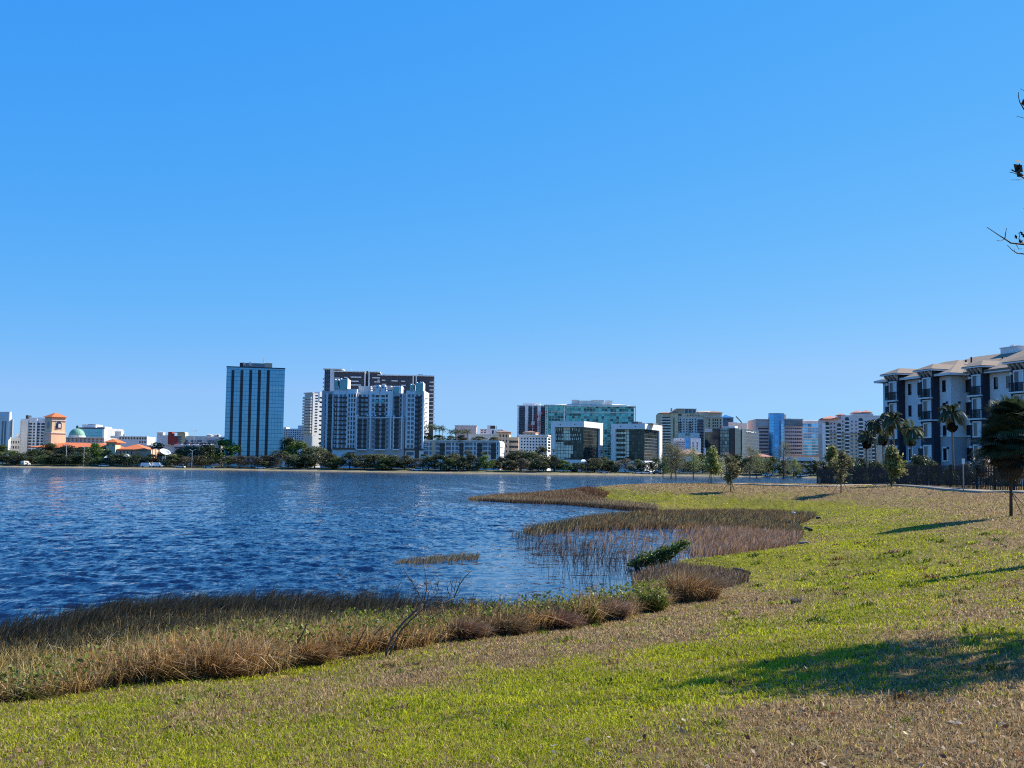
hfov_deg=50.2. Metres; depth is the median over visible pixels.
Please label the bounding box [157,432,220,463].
shopping hall
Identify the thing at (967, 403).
shuttered window
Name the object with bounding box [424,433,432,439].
garden bush
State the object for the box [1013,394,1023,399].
window
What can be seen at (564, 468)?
broadleaf tree
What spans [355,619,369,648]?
bare stalk
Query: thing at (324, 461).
broadleaf tree
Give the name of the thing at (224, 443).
broadleaf tree
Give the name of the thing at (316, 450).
broadleaf tree
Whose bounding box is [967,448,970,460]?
shuttered window
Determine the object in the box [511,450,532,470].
broadleaf tree
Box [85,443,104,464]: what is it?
broadleaf tree
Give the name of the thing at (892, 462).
sapling
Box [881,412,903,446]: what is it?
feather palm
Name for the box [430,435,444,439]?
garden bush
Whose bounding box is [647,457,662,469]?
broadleaf tree
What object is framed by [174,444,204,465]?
broadleaf tree
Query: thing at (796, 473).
broadleaf tree
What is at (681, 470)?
broadleaf tree
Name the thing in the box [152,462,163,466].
parked van
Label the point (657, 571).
reed bed
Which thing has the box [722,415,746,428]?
office building
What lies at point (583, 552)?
reeds
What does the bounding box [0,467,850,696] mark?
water
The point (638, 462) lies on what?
broadleaf tree
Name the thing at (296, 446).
broadleaf tree
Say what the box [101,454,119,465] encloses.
broadleaf tree
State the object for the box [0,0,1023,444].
sky
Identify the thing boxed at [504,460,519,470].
broadleaf tree
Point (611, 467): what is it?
broadleaf tree
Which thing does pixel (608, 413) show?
glass office
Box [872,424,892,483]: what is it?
feather palm
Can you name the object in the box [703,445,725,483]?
sapling
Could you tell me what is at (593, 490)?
brushwood
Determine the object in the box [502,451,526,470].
broadleaf tree
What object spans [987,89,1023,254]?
half bare tree
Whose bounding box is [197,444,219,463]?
broadleaf tree
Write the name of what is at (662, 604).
bush
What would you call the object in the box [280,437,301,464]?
broadleaf tree
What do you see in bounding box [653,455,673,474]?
sapling
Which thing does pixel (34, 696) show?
tussock
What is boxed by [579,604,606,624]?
tussock
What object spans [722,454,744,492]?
sapling
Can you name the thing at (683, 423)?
condominium
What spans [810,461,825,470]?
broadleaf tree
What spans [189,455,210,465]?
broadleaf tree
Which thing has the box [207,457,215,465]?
fan palm
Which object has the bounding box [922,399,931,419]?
window
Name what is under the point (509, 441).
tan building
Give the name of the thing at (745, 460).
broadleaf tree
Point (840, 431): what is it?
condominium
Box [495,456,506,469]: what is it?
broadleaf tree
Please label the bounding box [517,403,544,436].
apartment tower
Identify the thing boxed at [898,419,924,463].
feather palm
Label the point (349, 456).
broadleaf tree
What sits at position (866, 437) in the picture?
feather palm
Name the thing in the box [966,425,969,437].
shuttered window
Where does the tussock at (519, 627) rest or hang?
on the ground at (686, 499)
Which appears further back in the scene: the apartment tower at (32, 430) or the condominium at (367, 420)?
the apartment tower at (32, 430)
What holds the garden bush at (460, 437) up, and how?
on the apartment annex
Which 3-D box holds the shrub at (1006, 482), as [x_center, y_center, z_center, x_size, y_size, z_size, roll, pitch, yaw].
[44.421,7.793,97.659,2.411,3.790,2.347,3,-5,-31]
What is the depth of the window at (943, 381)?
154.89 m
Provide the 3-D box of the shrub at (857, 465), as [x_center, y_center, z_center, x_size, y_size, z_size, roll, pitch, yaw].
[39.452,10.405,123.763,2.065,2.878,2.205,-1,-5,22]
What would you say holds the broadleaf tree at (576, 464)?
on the ground at (686, 499)
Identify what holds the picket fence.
on the ground at (686, 499)
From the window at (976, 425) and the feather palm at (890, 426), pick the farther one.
the window at (976, 425)
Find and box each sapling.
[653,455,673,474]
[657,439,690,477]
[661,444,692,477]
[680,447,705,478]
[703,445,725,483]
[719,456,727,477]
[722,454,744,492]
[741,447,763,477]
[748,451,768,477]
[762,457,773,477]
[772,437,795,478]
[785,457,805,474]
[822,445,840,474]
[827,448,859,492]
[880,444,907,485]
[967,447,992,488]
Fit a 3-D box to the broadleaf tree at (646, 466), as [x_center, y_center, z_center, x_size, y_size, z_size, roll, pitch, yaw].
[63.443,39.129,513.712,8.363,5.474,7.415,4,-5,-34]
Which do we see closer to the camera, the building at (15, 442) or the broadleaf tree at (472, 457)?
the broadleaf tree at (472, 457)
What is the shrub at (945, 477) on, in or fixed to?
on the ground at (686, 499)
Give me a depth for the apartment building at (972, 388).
154.85 m
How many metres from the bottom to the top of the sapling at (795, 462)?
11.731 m
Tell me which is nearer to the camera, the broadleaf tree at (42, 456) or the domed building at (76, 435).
the broadleaf tree at (42, 456)
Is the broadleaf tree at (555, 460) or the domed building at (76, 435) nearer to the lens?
the broadleaf tree at (555, 460)
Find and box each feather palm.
[857,430,876,475]
[865,418,883,465]
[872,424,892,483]
[880,411,895,445]
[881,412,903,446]
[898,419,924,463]
[937,403,967,481]
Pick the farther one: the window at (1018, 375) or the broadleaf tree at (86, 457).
the broadleaf tree at (86, 457)
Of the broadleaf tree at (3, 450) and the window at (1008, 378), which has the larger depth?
the broadleaf tree at (3, 450)
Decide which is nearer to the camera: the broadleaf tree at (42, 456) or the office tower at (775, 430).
the broadleaf tree at (42, 456)
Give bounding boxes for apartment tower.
[0,412,13,462]
[19,415,44,456]
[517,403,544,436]
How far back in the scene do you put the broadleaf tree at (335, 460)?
505.11 m
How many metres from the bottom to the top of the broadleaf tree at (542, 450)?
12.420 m
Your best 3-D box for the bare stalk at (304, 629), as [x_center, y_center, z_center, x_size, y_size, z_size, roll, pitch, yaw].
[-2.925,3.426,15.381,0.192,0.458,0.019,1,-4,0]
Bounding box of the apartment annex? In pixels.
[421,440,504,469]
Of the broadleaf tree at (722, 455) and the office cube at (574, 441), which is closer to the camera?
the broadleaf tree at (722, 455)
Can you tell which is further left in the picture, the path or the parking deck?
the parking deck
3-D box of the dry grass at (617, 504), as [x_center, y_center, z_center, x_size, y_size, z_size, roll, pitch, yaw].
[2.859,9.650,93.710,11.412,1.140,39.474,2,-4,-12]
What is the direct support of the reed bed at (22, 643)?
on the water
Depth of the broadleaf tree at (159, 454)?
528.02 m
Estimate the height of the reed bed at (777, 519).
0.533 m
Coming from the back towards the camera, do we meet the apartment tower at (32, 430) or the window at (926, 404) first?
the apartment tower at (32, 430)
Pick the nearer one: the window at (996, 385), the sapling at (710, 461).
the sapling at (710, 461)
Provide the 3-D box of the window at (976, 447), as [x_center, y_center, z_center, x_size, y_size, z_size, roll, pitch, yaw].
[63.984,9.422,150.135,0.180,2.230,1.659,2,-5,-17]
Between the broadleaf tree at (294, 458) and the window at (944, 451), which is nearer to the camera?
the window at (944, 451)
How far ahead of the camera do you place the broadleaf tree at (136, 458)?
519.16 m
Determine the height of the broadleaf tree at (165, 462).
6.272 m
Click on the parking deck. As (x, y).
(177, 446)
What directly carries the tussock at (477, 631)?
on the ground at (686, 499)
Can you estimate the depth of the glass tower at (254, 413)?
557.00 m
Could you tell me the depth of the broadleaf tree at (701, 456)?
521.47 m
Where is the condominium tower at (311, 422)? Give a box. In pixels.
[302,392,321,466]
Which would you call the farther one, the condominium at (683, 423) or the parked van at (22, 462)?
the condominium at (683, 423)
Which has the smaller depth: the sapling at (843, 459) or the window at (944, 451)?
the sapling at (843, 459)
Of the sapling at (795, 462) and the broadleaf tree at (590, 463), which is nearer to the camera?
the sapling at (795, 462)
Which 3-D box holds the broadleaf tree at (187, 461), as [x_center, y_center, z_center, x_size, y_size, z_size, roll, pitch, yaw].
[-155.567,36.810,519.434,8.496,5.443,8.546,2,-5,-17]
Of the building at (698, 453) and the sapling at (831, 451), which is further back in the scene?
the building at (698, 453)
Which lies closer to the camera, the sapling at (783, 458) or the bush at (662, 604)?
the bush at (662, 604)
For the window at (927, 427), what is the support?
in the apartment building at (972, 388)
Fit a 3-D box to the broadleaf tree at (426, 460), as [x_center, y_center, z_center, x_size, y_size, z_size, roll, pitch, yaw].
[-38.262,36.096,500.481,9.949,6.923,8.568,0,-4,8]
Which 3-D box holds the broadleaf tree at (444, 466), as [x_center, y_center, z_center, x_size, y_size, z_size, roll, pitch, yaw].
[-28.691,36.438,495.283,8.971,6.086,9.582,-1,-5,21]
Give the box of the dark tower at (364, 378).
[323,367,434,438]
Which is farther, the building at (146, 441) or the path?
the building at (146, 441)
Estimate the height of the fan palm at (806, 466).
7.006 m
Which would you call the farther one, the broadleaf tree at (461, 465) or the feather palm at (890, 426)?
the broadleaf tree at (461, 465)
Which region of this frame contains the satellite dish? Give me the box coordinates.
[160,449,170,465]
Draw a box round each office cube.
[551,421,602,470]
[611,422,661,471]
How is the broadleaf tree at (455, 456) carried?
on the ground at (686, 499)
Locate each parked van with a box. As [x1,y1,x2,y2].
[20,461,30,464]
[140,463,152,466]
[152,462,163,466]
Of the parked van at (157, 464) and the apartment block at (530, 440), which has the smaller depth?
the parked van at (157, 464)
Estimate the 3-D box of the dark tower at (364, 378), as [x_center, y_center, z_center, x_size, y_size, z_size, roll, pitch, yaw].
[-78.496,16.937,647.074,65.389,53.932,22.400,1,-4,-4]
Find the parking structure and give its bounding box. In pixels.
[780,457,814,473]
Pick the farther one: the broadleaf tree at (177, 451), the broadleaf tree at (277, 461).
the broadleaf tree at (177, 451)
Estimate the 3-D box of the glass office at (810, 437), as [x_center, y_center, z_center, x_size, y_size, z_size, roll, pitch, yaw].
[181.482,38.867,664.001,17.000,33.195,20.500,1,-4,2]
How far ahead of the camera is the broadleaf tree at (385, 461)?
498.62 m
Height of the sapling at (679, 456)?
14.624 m
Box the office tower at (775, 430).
[748,413,802,472]
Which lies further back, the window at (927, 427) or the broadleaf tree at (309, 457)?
the broadleaf tree at (309, 457)
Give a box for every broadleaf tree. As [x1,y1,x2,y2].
[0,444,11,463]
[0,456,12,463]
[4,450,20,462]
[9,453,33,464]
[23,449,46,463]
[32,454,52,464]
[36,443,63,462]
[43,453,65,464]
[52,444,77,463]
[59,454,81,464]
[62,448,92,464]
[73,454,91,464]
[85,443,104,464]
[91,457,105,464]
[97,449,111,464]
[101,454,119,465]
[116,453,132,464]
[124,454,149,465]
[139,454,160,464]
[155,452,171,463]
[162,454,179,465]
[169,448,186,465]
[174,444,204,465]
[177,456,193,466]
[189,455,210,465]
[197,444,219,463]
[202,438,242,465]
[217,456,239,466]
[228,455,251,466]
[242,455,264,466]
[255,455,275,466]
[266,453,285,465]
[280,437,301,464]
[280,454,306,467]
[284,441,307,459]
[293,453,317,467]
[296,446,327,467]
[317,453,339,467]
[326,456,343,468]
[337,452,363,467]
[352,454,375,468]
[361,454,386,466]
[373,457,395,469]
[374,455,405,466]
[393,455,417,468]
[409,458,424,467]
[417,455,436,469]
[429,455,448,469]
[439,458,457,470]
[442,452,465,469]
[455,456,473,469]
[463,454,480,469]
[476,455,494,468]
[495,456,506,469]
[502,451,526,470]
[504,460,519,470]
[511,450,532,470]
[511,459,531,470]
[522,450,544,470]
[531,459,547,470]
[534,446,552,470]
[546,455,563,470]
[555,460,575,470]
[570,462,583,471]
[582,459,596,471]
[588,458,603,471]
[595,456,608,470]
[602,460,621,471]
[614,458,634,471]
[626,459,647,471]
[639,462,655,470]
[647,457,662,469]
[658,460,674,472]
[673,458,687,472]
[683,460,703,472]
[695,453,707,472]
[718,454,737,472]
[733,454,746,471]
[739,457,754,472]
[752,459,772,473]
[761,455,782,473]
[775,460,792,474]
[792,463,803,474]
[804,460,820,474]
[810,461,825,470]
[852,457,870,469]
[863,461,881,468]
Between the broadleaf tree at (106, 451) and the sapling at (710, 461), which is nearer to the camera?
the sapling at (710, 461)
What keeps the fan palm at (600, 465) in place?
on the ground at (686, 499)
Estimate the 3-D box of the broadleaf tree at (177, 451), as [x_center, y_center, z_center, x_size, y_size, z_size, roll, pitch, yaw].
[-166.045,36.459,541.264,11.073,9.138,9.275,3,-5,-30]
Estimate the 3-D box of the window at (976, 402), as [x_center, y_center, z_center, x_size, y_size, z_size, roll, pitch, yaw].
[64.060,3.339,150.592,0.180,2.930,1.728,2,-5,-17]
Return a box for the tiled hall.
[27,439,157,464]
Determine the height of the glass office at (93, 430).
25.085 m
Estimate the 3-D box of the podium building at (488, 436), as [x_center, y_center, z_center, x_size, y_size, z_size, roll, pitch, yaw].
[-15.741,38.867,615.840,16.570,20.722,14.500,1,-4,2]
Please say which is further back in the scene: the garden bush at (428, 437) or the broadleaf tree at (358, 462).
the garden bush at (428, 437)
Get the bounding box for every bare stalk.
[297,612,310,643]
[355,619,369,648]
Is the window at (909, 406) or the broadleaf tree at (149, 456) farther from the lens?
the broadleaf tree at (149, 456)
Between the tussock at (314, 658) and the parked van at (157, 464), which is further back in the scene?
the parked van at (157, 464)
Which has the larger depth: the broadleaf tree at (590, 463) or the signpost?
the broadleaf tree at (590, 463)
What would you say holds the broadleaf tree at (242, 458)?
on the ground at (686, 499)
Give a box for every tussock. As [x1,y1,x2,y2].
[0,683,64,702]
[127,646,213,683]
[190,649,256,679]
[288,638,354,665]
[444,615,496,640]
[482,612,543,635]
[537,608,597,630]
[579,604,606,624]
[597,596,638,620]
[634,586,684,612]
[657,567,751,601]
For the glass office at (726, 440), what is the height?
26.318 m
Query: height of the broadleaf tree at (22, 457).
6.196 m
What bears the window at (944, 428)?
in the apartment building at (972, 388)
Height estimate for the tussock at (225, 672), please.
0.470 m
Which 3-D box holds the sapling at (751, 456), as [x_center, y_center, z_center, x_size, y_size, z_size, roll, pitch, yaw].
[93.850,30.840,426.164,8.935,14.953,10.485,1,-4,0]
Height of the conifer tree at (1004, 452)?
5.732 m
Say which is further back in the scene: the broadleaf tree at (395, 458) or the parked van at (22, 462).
the parked van at (22, 462)
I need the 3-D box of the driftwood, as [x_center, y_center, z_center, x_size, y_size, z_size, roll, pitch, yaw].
[6.697,5.425,31.694,0.151,0.120,1.183,2,-4,-13]
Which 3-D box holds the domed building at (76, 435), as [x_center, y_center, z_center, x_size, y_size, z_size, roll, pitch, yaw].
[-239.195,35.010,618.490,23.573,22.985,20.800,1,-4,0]
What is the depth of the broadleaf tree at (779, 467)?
497.28 m
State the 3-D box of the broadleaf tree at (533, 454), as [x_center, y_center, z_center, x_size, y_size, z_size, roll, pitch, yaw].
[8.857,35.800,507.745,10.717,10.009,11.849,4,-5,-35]
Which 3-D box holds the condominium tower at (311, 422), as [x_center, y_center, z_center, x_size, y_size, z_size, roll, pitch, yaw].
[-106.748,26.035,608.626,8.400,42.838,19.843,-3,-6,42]
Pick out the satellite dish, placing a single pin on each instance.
(165, 452)
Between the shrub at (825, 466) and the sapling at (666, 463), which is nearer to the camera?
the shrub at (825, 466)
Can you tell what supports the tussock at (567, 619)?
on the ground at (686, 499)
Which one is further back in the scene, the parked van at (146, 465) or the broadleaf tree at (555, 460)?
the parked van at (146, 465)
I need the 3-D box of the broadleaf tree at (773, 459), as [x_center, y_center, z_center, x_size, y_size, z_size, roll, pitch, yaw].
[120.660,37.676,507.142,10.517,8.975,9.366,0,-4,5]
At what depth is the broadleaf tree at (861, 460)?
489.51 m
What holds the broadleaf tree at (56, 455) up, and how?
on the ground at (686, 499)
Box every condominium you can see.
[318,378,428,468]
[656,408,722,471]
[818,410,882,473]
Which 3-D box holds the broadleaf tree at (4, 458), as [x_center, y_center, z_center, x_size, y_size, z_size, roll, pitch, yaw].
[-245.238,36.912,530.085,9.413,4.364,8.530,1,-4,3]
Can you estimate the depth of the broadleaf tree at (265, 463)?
518.70 m
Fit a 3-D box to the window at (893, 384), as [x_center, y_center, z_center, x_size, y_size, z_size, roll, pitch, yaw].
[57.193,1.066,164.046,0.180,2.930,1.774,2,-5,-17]
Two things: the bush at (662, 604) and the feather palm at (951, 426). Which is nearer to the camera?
the bush at (662, 604)
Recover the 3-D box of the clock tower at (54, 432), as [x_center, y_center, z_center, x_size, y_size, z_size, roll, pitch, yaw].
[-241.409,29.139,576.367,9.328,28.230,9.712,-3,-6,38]
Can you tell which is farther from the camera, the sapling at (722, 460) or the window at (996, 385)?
the sapling at (722, 460)
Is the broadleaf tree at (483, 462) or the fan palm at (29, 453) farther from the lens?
the fan palm at (29, 453)
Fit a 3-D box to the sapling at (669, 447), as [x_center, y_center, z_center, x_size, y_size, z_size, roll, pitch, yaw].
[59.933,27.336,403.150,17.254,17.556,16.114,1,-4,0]
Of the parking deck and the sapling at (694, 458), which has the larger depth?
the parking deck
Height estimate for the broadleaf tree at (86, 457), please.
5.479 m
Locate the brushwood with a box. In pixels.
[490,486,610,502]
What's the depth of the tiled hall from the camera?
557.34 m
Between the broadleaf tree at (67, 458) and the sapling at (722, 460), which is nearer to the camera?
the sapling at (722, 460)
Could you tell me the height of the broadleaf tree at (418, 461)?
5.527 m
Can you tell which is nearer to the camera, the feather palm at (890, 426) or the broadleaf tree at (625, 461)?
the feather palm at (890, 426)
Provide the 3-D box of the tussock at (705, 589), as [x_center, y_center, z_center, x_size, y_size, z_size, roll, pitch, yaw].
[4.314,4.518,24.808,2.413,0.870,2.327,-3,-5,37]
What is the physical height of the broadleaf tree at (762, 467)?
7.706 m
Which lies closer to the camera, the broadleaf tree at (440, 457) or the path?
the path
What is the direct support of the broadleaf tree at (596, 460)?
on the ground at (686, 499)
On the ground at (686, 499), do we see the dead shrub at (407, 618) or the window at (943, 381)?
the dead shrub at (407, 618)
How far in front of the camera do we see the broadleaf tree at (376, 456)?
505.43 m
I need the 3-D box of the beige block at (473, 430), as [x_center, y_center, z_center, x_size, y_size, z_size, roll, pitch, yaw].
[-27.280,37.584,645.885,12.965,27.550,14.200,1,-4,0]
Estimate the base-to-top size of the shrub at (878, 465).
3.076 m
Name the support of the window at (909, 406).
in the apartment building at (972, 388)
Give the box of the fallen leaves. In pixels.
[7,543,1023,767]
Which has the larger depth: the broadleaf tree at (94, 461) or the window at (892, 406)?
the broadleaf tree at (94, 461)
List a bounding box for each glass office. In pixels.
[78,424,122,437]
[544,400,635,469]
[705,426,758,472]
[802,420,817,454]
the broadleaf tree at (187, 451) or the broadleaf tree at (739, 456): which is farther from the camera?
the broadleaf tree at (187, 451)
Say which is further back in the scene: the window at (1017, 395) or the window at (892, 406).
the window at (892, 406)
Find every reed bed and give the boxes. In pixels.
[0,580,677,700]
[521,507,816,535]
[537,523,803,560]
[631,560,753,595]
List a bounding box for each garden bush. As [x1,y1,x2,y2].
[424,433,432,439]
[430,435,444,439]
[444,435,456,439]
[455,435,466,441]
[470,436,487,439]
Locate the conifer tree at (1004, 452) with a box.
[969,393,1023,515]
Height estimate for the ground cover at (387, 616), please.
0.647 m
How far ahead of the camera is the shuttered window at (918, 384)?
160.23 m
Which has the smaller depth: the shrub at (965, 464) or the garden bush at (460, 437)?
the shrub at (965, 464)
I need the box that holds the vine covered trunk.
[626,538,691,567]
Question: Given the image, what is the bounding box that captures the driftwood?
[733,567,750,573]
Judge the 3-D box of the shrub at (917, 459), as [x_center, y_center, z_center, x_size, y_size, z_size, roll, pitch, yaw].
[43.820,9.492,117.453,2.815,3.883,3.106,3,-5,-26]
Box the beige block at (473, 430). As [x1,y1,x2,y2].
[455,425,477,439]
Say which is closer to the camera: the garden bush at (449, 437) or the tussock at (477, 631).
the tussock at (477, 631)
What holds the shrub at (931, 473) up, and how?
on the ground at (686, 499)
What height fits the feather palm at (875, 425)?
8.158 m
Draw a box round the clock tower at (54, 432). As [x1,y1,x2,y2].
[43,413,67,448]
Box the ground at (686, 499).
[0,463,1023,767]
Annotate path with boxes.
[708,483,1023,492]
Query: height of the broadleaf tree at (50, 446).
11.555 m
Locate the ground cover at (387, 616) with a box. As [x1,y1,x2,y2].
[0,574,678,699]
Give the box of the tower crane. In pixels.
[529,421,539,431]
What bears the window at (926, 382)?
in the apartment building at (972, 388)
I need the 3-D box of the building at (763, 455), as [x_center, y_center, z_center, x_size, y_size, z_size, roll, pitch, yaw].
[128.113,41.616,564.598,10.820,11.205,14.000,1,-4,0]
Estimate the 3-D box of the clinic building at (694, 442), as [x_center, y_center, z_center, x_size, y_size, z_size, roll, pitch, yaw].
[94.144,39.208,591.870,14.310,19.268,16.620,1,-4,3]
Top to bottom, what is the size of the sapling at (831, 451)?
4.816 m
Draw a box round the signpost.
[962,459,964,489]
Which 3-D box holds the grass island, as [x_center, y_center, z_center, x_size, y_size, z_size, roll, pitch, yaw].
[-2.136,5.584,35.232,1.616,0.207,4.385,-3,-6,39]
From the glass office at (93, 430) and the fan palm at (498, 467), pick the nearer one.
the fan palm at (498, 467)
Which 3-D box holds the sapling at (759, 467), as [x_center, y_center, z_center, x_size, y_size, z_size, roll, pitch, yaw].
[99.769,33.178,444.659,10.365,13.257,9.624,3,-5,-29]
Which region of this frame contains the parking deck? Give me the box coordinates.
[173,444,223,465]
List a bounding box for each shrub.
[374,566,471,655]
[820,463,834,483]
[853,463,866,483]
[871,461,882,483]
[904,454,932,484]
[923,459,938,483]
[943,467,955,484]
[960,463,972,484]
[981,459,996,484]
[997,478,1020,486]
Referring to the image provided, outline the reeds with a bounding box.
[508,525,680,587]
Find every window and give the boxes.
[889,381,896,399]
[889,403,896,416]
[908,383,911,395]
[908,405,911,416]
[908,448,913,461]
[917,382,919,394]
[922,377,930,397]
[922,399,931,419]
[923,422,931,437]
[923,445,931,459]
[942,380,946,391]
[942,447,947,461]
[943,425,946,436]
[966,402,969,414]
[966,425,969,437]
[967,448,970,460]
[971,374,980,394]
[972,397,981,417]
[972,421,981,437]
[973,444,981,460]
[993,376,998,389]
[1006,375,1010,388]
[1013,369,1023,391]
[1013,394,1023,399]
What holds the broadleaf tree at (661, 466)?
on the ground at (686, 499)
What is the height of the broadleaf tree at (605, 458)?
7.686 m
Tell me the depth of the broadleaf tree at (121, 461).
520.63 m
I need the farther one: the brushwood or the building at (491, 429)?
the building at (491, 429)
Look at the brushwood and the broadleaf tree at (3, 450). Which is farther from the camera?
the broadleaf tree at (3, 450)
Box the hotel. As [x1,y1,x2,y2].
[282,425,303,466]
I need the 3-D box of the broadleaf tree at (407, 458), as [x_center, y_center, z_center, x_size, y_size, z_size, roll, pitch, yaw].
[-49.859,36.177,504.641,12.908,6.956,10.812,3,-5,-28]
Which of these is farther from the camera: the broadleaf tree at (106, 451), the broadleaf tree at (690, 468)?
the broadleaf tree at (106, 451)
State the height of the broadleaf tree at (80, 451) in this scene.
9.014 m
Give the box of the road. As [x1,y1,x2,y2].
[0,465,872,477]
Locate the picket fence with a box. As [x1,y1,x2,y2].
[816,464,1023,489]
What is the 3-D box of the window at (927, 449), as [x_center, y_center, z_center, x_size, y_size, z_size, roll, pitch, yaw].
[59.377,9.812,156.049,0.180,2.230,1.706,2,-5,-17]
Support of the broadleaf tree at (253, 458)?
on the ground at (686, 499)
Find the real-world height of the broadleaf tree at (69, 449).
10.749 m
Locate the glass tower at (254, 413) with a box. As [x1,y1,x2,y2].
[224,355,284,466]
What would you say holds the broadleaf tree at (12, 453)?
on the ground at (686, 499)
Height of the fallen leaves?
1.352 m
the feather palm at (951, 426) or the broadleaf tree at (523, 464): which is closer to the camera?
the feather palm at (951, 426)
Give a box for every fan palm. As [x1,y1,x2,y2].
[25,450,35,462]
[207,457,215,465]
[494,461,501,469]
[596,461,602,470]
[803,461,809,474]
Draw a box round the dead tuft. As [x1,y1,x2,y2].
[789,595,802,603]
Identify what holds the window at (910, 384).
in the apartment building at (972, 388)
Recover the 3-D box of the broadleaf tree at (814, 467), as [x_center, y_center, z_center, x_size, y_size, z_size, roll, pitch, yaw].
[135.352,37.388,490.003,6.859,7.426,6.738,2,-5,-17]
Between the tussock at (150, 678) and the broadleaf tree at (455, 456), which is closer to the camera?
the tussock at (150, 678)
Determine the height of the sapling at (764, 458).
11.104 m
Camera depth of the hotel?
639.85 m
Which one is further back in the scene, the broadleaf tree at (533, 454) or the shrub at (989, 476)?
the broadleaf tree at (533, 454)
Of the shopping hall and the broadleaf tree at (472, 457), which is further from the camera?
the shopping hall
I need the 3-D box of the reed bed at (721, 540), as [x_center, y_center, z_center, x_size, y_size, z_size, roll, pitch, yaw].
[6.208,6.373,45.962,11.524,0.481,18.248,-2,-5,31]
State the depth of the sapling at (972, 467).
86.67 m
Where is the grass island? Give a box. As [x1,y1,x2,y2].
[394,551,480,563]
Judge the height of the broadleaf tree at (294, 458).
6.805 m
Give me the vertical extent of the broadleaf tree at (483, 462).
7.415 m
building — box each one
[10,434,19,451]
[66,425,115,449]
[110,430,154,447]
[469,434,496,439]
[480,425,502,433]
[496,430,518,469]
[670,448,705,472]
[671,438,700,469]
[748,454,771,473]
[791,455,819,473]
[874,345,1023,485]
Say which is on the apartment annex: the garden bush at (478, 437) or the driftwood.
the garden bush at (478, 437)
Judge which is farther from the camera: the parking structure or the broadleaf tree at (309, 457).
the parking structure
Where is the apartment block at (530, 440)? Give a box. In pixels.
[518,431,550,470]
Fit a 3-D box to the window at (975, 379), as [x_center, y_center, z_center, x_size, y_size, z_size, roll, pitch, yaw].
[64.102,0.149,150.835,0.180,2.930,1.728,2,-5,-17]
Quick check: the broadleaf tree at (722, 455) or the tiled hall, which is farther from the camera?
the tiled hall
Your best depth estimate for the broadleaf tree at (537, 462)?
490.16 m
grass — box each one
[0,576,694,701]
[468,489,658,511]
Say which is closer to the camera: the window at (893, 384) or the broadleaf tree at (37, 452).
the window at (893, 384)
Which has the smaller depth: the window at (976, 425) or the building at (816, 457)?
the window at (976, 425)
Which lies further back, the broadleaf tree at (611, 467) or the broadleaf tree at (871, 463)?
the broadleaf tree at (611, 467)
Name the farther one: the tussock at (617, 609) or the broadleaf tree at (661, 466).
the broadleaf tree at (661, 466)
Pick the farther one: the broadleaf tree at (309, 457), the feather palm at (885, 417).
the broadleaf tree at (309, 457)
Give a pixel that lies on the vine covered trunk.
(660, 554)
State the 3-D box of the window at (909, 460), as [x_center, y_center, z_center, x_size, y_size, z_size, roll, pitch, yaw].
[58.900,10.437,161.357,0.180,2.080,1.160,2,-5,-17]
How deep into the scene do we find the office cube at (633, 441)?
554.00 m
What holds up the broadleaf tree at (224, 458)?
on the ground at (686, 499)

